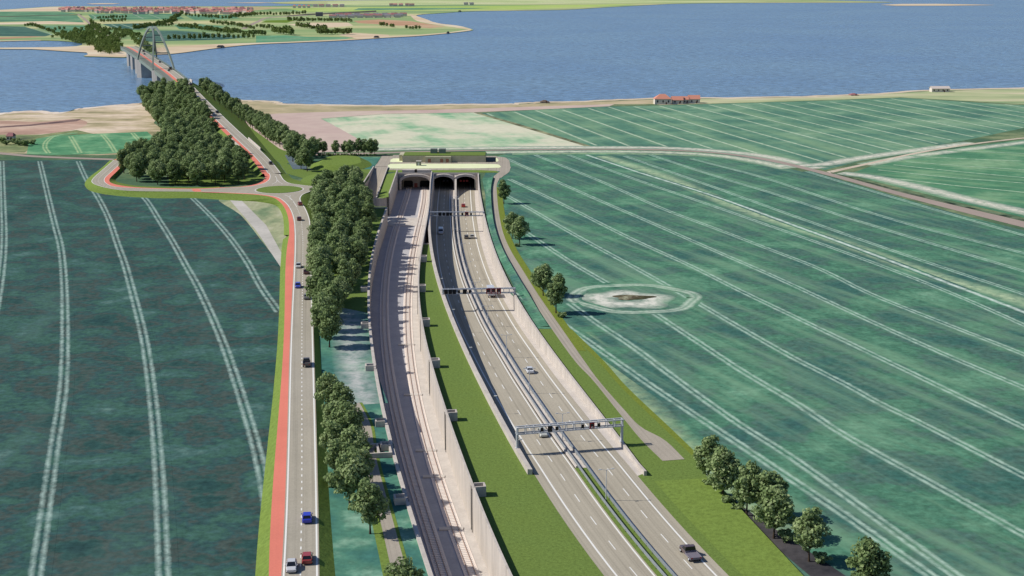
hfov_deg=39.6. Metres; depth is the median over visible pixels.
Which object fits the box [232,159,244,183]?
broadleaf tree
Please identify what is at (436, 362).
wall niche
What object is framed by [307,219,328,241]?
broadleaf tree
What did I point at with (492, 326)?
drain strip
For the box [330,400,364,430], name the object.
broadleaf tree
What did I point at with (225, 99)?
broadleaf tree
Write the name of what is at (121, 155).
broadleaf tree
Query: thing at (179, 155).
broadleaf tree
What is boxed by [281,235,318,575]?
local road
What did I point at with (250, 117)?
broadleaf tree
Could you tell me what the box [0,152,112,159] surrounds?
country road
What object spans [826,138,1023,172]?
farm track
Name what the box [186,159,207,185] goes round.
broadleaf tree
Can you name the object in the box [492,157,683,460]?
service lane
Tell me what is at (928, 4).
sandbank
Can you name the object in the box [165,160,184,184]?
broadleaf tree
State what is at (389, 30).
island
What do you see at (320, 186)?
broadleaf tree
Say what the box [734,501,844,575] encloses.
dark track
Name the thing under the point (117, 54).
bridge spit
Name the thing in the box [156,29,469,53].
beach
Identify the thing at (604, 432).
concrete verge
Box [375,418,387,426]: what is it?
wall niche
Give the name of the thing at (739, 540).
verge bank
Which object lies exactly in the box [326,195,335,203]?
broadleaf tree
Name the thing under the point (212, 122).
broadleaf tree
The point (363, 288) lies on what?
wall niche
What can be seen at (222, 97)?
broadleaf tree
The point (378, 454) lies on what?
concrete pit
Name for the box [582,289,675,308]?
worn soil
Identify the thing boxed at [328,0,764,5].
field
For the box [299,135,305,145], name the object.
broadleaf tree
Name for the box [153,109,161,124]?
broadleaf tree
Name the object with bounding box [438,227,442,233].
car
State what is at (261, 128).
broadleaf tree
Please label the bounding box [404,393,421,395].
crossing slab
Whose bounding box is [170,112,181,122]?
broadleaf tree
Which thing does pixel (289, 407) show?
road markings
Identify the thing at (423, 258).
wall niche
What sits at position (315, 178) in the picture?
broadleaf tree
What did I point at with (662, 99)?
beach house
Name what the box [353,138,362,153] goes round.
broadleaf tree
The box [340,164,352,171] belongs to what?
broadleaf tree
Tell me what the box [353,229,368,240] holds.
broadleaf tree
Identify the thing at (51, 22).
pale strip
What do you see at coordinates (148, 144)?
broadleaf tree
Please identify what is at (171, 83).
broadleaf tree
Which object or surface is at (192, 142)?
broadleaf tree
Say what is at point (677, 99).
beach house
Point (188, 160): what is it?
broadleaf tree
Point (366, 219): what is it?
broadleaf tree
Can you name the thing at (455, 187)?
dividing wall
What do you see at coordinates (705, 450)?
broadleaf tree
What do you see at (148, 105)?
broadleaf tree
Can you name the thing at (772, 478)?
broadleaf tree
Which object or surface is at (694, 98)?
beach house
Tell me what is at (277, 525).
cycle lane
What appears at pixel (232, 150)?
broadleaf tree
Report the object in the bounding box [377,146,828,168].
road verge
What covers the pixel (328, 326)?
broadleaf tree
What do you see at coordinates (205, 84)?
broadleaf tree
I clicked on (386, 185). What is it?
grass block
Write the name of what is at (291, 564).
car
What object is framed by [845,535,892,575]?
broadleaf tree
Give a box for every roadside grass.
[169,167,263,185]
[250,127,384,312]
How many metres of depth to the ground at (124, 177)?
899.19 m
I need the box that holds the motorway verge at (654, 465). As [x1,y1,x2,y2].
[538,329,742,575]
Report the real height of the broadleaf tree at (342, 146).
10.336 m
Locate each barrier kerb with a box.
[451,198,577,467]
[457,210,585,466]
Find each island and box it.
[0,0,873,56]
[256,186,301,192]
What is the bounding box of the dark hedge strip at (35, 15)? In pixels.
[0,14,81,16]
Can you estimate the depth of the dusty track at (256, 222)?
690.58 m
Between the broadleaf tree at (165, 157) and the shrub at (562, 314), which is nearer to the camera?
the shrub at (562, 314)
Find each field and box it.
[0,12,74,15]
[0,15,82,21]
[0,26,49,35]
[0,160,279,575]
[27,132,151,154]
[38,26,84,32]
[89,14,183,19]
[104,23,167,29]
[138,30,242,41]
[175,24,223,28]
[186,15,237,19]
[245,104,613,152]
[256,35,350,42]
[261,20,292,22]
[287,23,352,27]
[292,4,632,11]
[319,313,427,575]
[322,113,582,147]
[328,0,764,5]
[340,33,388,37]
[355,8,477,9]
[355,19,444,27]
[482,154,1023,575]
[483,98,1023,169]
[855,140,1023,216]
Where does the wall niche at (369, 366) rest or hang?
attached to the retaining wall at (380, 235)
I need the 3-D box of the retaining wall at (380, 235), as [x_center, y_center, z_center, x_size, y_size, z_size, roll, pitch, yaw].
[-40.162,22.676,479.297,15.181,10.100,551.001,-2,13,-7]
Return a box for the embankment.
[165,80,285,176]
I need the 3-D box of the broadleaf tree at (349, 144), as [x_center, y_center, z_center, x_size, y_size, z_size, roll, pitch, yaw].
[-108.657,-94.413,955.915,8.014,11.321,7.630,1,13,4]
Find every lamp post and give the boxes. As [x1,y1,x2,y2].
[523,368,534,392]
[555,412,569,440]
[598,468,613,499]
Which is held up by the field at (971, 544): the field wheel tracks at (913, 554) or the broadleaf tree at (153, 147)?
the field wheel tracks at (913, 554)
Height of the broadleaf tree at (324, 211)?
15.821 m
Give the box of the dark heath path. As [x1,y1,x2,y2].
[0,119,79,127]
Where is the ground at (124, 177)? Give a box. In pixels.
[0,89,1023,575]
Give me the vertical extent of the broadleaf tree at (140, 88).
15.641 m
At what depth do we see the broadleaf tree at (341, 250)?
581.93 m
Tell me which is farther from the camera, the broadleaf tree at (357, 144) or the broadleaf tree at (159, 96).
the broadleaf tree at (159, 96)
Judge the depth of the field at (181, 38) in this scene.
2604.78 m
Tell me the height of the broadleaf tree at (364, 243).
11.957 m
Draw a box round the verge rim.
[571,329,693,456]
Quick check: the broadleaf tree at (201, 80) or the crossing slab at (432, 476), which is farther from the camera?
the broadleaf tree at (201, 80)
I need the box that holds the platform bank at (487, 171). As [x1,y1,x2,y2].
[387,170,498,172]
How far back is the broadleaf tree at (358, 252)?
589.62 m
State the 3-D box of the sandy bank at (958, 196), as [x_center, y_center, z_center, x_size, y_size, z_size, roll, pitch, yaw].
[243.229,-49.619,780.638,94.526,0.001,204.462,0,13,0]
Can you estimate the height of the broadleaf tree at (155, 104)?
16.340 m
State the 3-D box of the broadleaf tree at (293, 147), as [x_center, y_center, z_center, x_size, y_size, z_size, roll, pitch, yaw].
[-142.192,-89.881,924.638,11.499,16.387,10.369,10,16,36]
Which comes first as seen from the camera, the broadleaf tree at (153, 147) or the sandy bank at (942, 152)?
the broadleaf tree at (153, 147)
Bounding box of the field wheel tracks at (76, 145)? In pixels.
[40,133,140,152]
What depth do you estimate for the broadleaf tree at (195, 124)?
1031.73 m
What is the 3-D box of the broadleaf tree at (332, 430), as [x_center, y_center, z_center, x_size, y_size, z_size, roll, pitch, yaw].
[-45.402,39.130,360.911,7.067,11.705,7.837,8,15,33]
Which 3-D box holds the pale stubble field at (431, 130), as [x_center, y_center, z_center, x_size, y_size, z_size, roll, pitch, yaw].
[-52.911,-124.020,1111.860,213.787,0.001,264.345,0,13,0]
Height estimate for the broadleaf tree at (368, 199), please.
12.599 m
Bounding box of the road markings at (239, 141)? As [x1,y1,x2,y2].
[197,95,278,170]
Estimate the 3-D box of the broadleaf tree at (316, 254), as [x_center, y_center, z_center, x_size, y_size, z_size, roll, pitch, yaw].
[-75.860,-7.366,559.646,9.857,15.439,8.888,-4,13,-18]
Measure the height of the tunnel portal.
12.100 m
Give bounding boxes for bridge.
[120,26,192,83]
[232,137,260,149]
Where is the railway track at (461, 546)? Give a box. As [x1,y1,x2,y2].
[403,187,480,575]
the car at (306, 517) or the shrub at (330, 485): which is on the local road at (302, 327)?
the car at (306, 517)
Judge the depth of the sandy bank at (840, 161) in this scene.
956.12 m
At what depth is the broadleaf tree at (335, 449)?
342.60 m
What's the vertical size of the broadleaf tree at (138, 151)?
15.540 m
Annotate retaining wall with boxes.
[363,166,373,186]
[367,207,432,575]
[375,166,387,206]
[388,169,397,214]
[418,171,512,575]
[428,173,531,474]
[478,173,646,475]
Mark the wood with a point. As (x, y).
(102, 41)
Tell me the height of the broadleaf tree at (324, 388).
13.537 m
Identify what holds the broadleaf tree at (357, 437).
on the ground at (124, 177)
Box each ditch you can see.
[475,112,588,145]
[831,172,1023,220]
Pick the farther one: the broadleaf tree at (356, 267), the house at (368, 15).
the house at (368, 15)
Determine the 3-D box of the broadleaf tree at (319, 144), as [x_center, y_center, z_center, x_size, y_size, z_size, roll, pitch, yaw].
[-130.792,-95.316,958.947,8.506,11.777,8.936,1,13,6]
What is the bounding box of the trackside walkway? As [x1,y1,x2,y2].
[412,189,488,575]
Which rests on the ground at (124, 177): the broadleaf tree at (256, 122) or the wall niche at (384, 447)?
the broadleaf tree at (256, 122)
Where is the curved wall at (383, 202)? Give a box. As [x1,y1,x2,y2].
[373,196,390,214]
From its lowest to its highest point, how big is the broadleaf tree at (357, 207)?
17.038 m
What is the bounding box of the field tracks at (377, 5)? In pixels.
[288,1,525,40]
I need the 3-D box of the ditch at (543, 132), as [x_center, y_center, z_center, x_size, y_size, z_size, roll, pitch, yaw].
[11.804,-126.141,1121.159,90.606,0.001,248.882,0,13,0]
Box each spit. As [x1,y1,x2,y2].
[0,46,95,55]
[96,50,126,56]
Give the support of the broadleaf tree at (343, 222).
on the ground at (124, 177)
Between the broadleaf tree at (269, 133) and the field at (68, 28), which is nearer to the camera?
the broadleaf tree at (269, 133)
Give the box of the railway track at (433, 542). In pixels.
[380,186,451,575]
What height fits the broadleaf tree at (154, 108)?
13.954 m
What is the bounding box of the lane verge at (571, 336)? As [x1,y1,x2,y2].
[497,187,585,350]
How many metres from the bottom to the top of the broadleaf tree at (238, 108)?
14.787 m
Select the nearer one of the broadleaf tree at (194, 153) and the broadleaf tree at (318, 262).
the broadleaf tree at (318, 262)
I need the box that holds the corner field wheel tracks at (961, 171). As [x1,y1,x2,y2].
[877,150,1023,192]
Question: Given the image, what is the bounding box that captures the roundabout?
[230,173,312,234]
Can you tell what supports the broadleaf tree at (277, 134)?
on the ground at (124, 177)
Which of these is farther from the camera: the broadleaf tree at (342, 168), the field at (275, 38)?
the field at (275, 38)
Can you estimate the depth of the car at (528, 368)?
451.69 m
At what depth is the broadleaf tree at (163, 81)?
1303.38 m
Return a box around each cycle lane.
[104,166,273,196]
[175,80,267,173]
[269,197,293,575]
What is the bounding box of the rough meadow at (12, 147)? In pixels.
[0,130,91,151]
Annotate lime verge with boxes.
[388,164,500,168]
[390,158,401,161]
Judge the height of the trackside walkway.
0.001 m
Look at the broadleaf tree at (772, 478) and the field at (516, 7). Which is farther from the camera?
the field at (516, 7)
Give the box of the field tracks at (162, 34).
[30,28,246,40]
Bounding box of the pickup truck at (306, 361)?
[303,357,310,366]
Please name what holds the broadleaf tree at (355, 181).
on the roadside grass at (356, 299)
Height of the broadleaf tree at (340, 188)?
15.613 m
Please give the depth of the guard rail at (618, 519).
357.32 m
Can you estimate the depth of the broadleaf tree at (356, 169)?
789.47 m
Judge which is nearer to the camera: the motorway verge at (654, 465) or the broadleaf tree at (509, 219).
the motorway verge at (654, 465)
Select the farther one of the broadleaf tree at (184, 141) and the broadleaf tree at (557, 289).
the broadleaf tree at (184, 141)
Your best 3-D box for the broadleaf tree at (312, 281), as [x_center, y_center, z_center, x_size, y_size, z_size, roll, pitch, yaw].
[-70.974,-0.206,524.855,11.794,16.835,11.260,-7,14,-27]
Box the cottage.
[6,133,15,140]
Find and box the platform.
[389,155,510,170]
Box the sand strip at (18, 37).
[0,36,40,38]
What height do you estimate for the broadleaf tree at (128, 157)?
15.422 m
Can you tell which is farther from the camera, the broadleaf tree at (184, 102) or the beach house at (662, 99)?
the beach house at (662, 99)
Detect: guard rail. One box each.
[453,198,666,575]
[456,197,675,575]
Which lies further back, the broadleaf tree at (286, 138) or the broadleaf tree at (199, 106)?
the broadleaf tree at (199, 106)
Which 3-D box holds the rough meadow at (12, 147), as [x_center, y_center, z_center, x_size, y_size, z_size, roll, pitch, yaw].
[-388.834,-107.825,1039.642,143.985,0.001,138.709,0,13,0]
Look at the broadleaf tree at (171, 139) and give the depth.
930.77 m
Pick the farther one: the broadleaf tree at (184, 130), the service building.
the broadleaf tree at (184, 130)
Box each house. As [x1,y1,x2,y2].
[365,14,372,17]
[375,14,382,17]
[653,94,670,103]
[671,96,683,103]
[683,96,688,103]
[688,95,700,102]
[929,86,950,91]
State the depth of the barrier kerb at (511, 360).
614.40 m
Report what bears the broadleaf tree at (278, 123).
on the ground at (124, 177)
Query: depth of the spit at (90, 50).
2231.41 m
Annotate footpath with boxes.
[356,403,402,564]
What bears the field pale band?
on the field at (971, 544)
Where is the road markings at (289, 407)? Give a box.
[92,160,317,575]
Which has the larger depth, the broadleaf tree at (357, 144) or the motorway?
the broadleaf tree at (357, 144)
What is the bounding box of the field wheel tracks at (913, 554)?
[504,155,1023,575]
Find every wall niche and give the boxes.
[361,286,369,291]
[361,322,370,328]
[365,363,376,370]
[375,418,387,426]
[380,441,393,450]
[393,493,407,504]
[417,284,425,314]
[420,318,429,349]
[421,255,426,261]
[429,358,439,394]
[444,409,457,451]
[471,482,485,531]
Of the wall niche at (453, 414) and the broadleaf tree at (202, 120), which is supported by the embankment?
the broadleaf tree at (202, 120)
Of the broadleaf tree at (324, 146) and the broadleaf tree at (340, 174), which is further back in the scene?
the broadleaf tree at (324, 146)
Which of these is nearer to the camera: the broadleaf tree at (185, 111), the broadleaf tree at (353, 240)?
the broadleaf tree at (353, 240)
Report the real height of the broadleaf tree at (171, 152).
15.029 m
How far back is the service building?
922.87 m
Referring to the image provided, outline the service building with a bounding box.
[399,148,495,162]
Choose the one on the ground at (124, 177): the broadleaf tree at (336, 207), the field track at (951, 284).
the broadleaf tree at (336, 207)
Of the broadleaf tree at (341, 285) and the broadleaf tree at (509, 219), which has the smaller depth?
the broadleaf tree at (341, 285)
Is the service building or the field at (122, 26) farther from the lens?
the field at (122, 26)
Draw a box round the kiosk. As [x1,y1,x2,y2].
[416,160,420,165]
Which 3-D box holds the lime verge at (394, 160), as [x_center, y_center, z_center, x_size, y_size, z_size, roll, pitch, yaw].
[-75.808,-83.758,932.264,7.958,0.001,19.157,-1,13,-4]
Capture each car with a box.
[285,558,297,572]
[294,282,300,287]
[296,262,301,267]
[301,512,312,522]
[301,551,312,563]
[438,227,442,233]
[525,366,533,373]
[537,427,547,436]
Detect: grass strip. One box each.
[419,245,596,575]
[529,475,603,575]
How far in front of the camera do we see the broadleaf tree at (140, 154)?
847.03 m
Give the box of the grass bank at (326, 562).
[85,159,334,575]
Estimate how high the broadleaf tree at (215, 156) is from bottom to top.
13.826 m
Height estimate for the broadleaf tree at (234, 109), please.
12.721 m
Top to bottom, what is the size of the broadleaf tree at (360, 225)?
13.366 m
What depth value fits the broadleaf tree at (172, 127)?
988.18 m
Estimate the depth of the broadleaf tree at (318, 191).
716.08 m
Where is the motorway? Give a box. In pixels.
[431,177,728,575]
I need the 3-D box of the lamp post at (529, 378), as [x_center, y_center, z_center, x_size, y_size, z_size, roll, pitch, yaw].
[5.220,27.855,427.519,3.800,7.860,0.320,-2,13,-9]
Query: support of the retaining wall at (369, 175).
on the ground at (124, 177)
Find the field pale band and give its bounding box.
[595,156,1023,307]
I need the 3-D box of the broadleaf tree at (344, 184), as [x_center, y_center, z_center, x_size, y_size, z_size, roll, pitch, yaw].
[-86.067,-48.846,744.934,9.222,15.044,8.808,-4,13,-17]
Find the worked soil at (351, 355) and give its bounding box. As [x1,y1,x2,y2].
[331,308,387,403]
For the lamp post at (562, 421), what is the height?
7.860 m
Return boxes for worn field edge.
[512,153,827,548]
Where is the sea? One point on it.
(706, 50)
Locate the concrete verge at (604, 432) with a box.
[431,184,641,475]
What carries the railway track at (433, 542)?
on the trench floor
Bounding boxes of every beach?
[0,7,58,11]
[0,103,140,114]
[6,40,35,40]
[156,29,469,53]
[241,87,1023,105]
[410,14,471,29]
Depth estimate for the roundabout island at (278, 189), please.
795.55 m
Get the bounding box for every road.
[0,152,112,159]
[77,14,108,35]
[92,160,229,192]
[188,82,280,172]
[241,15,306,28]
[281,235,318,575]
[296,149,1023,226]
[368,164,386,197]
[376,156,392,165]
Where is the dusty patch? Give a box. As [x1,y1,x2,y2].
[219,200,286,253]
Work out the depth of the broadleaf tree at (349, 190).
716.70 m
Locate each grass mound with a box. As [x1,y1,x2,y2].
[301,170,368,183]
[310,155,371,170]
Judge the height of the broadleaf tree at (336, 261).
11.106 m
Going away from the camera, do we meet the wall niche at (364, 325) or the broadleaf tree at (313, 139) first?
the wall niche at (364, 325)
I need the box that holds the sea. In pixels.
[0,0,1023,112]
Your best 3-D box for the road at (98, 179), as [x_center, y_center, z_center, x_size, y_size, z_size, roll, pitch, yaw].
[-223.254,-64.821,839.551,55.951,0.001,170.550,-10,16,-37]
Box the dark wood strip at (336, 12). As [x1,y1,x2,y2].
[288,11,375,15]
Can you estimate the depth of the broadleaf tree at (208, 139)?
944.29 m
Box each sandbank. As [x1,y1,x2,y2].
[89,2,269,3]
[888,4,976,5]
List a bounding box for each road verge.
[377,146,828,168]
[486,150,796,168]
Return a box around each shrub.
[20,140,29,145]
[323,475,341,487]
[557,312,566,317]
[702,477,711,484]
[721,495,735,502]
[730,503,744,509]
[777,528,795,542]
[812,551,832,563]
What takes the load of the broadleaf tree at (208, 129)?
on the ground at (124, 177)
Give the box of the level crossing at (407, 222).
[388,218,425,225]
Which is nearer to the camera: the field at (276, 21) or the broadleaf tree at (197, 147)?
the broadleaf tree at (197, 147)
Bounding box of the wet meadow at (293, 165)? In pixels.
[285,155,306,168]
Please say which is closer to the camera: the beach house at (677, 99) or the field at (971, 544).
the field at (971, 544)
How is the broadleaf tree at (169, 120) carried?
on the ground at (124, 177)
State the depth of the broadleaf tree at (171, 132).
967.84 m
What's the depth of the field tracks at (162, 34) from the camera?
2702.07 m
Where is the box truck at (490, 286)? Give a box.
[486,285,494,297]
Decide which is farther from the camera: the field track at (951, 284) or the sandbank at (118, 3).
the sandbank at (118, 3)
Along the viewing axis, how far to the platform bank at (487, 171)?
880.56 m
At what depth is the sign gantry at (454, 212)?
725.60 m
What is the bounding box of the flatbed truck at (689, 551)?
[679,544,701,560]
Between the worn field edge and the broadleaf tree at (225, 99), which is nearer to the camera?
the worn field edge
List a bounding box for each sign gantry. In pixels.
[429,211,484,215]
[442,287,515,294]
[515,417,623,447]
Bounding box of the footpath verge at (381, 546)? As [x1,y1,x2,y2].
[359,402,407,575]
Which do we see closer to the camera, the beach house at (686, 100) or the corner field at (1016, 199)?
the corner field at (1016, 199)
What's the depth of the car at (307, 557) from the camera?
295.43 m
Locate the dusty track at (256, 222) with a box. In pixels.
[230,200,280,265]
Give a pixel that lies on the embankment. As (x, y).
(238, 124)
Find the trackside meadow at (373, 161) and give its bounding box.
[360,157,380,168]
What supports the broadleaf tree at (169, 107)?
on the ground at (124, 177)
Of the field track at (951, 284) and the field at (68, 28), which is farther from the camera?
the field at (68, 28)
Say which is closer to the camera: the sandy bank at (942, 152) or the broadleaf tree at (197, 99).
the sandy bank at (942, 152)
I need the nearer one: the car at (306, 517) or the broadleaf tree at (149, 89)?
the car at (306, 517)
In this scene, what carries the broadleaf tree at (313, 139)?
on the ground at (124, 177)
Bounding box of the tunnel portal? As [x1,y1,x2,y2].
[398,169,477,189]
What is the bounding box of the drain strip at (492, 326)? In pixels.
[451,199,574,467]
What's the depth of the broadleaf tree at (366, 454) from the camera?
338.53 m
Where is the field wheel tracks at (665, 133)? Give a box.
[485,99,1023,161]
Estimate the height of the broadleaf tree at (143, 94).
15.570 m
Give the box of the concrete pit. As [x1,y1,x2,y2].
[369,443,391,457]
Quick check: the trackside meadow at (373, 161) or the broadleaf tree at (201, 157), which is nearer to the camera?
the broadleaf tree at (201, 157)
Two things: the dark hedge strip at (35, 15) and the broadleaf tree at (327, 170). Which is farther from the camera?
the dark hedge strip at (35, 15)
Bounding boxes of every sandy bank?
[775,142,976,166]
[836,172,1023,215]
[857,140,1023,165]
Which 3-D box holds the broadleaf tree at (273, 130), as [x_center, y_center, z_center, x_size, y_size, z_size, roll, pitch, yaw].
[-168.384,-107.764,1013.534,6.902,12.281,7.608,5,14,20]
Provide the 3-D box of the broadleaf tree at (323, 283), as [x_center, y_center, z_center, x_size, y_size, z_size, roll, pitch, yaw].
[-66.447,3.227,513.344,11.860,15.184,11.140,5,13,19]
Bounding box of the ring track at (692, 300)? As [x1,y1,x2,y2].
[563,283,704,314]
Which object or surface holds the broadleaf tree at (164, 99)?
on the embankment
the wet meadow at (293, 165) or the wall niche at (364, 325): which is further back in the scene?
the wet meadow at (293, 165)
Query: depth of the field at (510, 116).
1146.36 m
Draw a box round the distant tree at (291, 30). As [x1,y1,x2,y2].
[288,28,294,34]
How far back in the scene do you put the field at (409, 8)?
4448.73 m
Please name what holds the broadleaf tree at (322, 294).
on the ground at (124, 177)
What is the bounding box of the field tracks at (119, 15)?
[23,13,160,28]
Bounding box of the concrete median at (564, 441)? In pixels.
[451,179,585,467]
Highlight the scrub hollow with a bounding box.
[612,295,656,299]
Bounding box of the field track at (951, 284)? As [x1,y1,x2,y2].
[585,155,1023,314]
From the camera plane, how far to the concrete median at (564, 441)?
484.75 m
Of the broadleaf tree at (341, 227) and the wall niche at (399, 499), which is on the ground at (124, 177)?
the broadleaf tree at (341, 227)
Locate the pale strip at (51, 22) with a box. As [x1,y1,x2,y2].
[0,21,86,24]
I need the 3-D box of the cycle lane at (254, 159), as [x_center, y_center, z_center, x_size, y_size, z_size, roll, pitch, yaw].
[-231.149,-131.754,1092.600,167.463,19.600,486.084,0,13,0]
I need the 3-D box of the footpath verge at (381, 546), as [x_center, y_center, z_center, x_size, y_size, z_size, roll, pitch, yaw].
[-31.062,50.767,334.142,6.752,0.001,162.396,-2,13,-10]
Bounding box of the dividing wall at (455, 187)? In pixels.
[455,175,456,199]
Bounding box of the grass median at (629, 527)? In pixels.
[575,468,671,575]
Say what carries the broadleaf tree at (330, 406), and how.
on the ground at (124, 177)
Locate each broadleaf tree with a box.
[116,149,127,172]
[123,152,135,168]
[124,142,139,155]
[128,155,145,181]
[129,152,148,178]
[132,140,143,148]
[135,149,145,157]
[136,84,145,97]
[137,137,147,144]
[137,148,147,154]
[140,90,148,100]
[142,95,150,110]
[143,140,156,152]
[144,86,153,95]
[144,152,159,168]
[145,98,153,113]
[146,145,160,156]
[146,159,164,181]
[146,159,166,184]
[149,100,158,112]
[151,107,161,123]
[153,80,158,91]
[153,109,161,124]
[154,137,166,150]
[155,93,163,102]
[157,84,165,92]
[158,77,166,86]
[158,103,166,108]
[158,112,171,123]
[158,114,169,129]
[159,129,170,139]
[159,153,171,178]
[161,104,176,113]
[162,93,170,102]
[163,117,174,124]
[164,129,174,139]
[165,84,175,94]
[165,141,178,153]
[165,149,174,157]
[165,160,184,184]
[166,81,175,87]
[166,97,176,107]
[167,126,179,135]
[167,137,177,143]
[170,89,180,97]
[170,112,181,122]
[171,132,181,144]
[172,93,182,108]
[172,150,185,161]
[173,83,183,90]
[174,117,188,128]
[178,107,186,116]
[178,144,189,153]
[179,137,188,144]
[180,78,188,85]
[180,127,190,138]
[180,156,192,182]
[181,94,189,107]
[182,107,191,117]
[183,133,193,140]
[186,115,194,121]
[186,150,198,158]
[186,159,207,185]
[187,85,194,93]
[187,92,197,99]
[187,98,193,108]
[187,136,197,146]
[188,119,200,129]
[189,106,199,114]
[189,129,199,136]
[190,142,203,151]
[192,97,202,105]
[194,144,202,153]
[195,100,210,114]
[195,127,203,133]
[195,134,204,139]
[196,115,207,127]
[196,154,209,178]
[197,140,208,149]
[198,77,204,90]
[199,105,213,117]
[200,148,210,154]
[201,80,209,93]
[203,125,220,135]
[203,157,215,180]
[204,117,218,129]
[204,135,213,144]
[207,82,221,99]
[208,162,221,184]
[209,141,220,156]
[209,153,217,160]
[210,83,218,97]
[211,132,222,143]
[212,138,225,147]
[215,90,222,104]
[215,155,232,182]
[217,147,230,156]
[219,93,229,103]
[219,150,233,176]
[222,135,234,143]
[223,94,228,105]
[225,140,234,148]
[226,97,236,112]
[230,145,238,153]
[230,154,247,173]
[232,103,238,117]
[232,146,252,162]
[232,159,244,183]
[236,152,245,158]
[237,103,242,120]
[240,104,248,122]
[243,157,250,179]
[244,109,254,126]
[247,113,253,128]
[253,116,262,128]
[258,119,272,139]
[264,123,272,140]
[267,126,275,139]
[270,128,277,140]
[272,120,282,128]
[273,129,283,146]
[279,124,288,133]
[280,130,289,144]
[282,135,290,151]
[283,137,300,161]
[291,133,300,143]
[294,148,303,165]
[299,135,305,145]
[299,147,313,170]
[300,139,314,155]
[304,246,334,270]
[304,266,333,298]
[306,213,331,231]
[306,231,325,250]
[306,250,331,272]
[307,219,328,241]
[307,222,327,238]
[307,240,317,253]
[308,193,322,209]
[309,136,318,154]
[309,174,323,191]
[309,188,326,203]
[310,185,326,197]
[310,194,325,215]
[310,219,329,231]
[310,295,334,337]
[311,256,331,274]
[311,277,343,296]
[311,292,336,312]
[312,204,330,221]
[312,241,336,263]
[313,371,339,409]
[314,267,333,287]
[315,178,329,189]
[316,138,321,152]
[317,304,343,346]
[318,420,342,448]
[320,169,334,178]
[320,284,344,314]
[321,141,327,153]
[321,172,331,180]
[321,400,343,427]
[323,184,337,200]
[323,202,334,207]
[323,438,350,471]
[324,178,335,184]
[324,183,342,196]
[325,230,352,253]
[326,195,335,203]
[326,449,373,503]
[327,200,348,218]
[329,209,350,232]
[329,381,356,407]
[330,222,347,237]
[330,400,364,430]
[331,140,340,152]
[331,277,349,308]
[332,176,346,187]
[332,246,351,260]
[332,254,348,273]
[333,170,347,180]
[333,275,352,297]
[335,166,346,179]
[336,191,352,203]
[336,258,354,282]
[337,187,357,196]
[337,216,353,236]
[337,219,349,235]
[337,269,356,290]
[339,424,372,450]
[340,140,346,153]
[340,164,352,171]
[341,181,348,188]
[342,206,358,222]
[344,139,355,152]
[344,258,361,285]
[345,166,363,177]
[345,196,362,218]
[347,446,375,470]
[347,477,389,533]
[348,171,359,177]
[348,237,359,245]
[349,175,361,186]
[349,185,364,197]
[350,241,368,265]
[351,220,372,242]
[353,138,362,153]
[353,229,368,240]
[354,239,368,252]
[358,193,366,201]
[359,184,372,194]
[360,139,366,152]
[361,203,377,221]
[361,216,372,231]
[362,195,373,205]
[363,190,373,203]
[365,138,374,153]
[373,139,378,153]
[384,555,424,575]
[497,179,511,203]
[502,212,517,238]
[509,216,530,243]
[530,263,553,295]
[545,272,567,312]
[692,435,720,475]
[705,444,741,494]
[730,460,761,515]
[751,470,789,505]
[751,484,795,538]
[791,506,832,561]
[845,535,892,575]
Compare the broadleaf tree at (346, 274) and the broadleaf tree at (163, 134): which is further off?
the broadleaf tree at (163, 134)
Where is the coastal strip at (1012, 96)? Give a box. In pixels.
[653,89,1023,104]
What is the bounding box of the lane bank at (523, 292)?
[485,176,549,326]
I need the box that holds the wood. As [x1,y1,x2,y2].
[51,23,154,53]
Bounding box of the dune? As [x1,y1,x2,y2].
[240,100,652,113]
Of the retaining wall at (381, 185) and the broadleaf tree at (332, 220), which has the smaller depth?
the broadleaf tree at (332, 220)
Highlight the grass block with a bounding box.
[377,172,395,198]
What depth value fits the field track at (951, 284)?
648.22 m
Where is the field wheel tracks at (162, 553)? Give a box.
[0,161,278,575]
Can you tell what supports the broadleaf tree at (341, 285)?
on the ground at (124, 177)
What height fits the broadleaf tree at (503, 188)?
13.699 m
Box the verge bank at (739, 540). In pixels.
[655,478,802,575]
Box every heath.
[0,103,160,154]
[0,119,86,134]
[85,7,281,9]
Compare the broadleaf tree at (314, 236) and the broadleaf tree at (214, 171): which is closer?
the broadleaf tree at (314, 236)
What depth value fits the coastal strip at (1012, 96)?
1385.83 m
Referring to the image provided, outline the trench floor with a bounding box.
[370,187,463,575]
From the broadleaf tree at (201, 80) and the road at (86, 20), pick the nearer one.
the broadleaf tree at (201, 80)
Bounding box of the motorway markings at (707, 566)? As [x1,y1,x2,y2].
[436,177,716,575]
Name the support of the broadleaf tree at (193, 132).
on the ground at (124, 177)
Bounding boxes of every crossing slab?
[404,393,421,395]
[416,449,436,451]
[423,475,444,477]
[439,527,462,530]

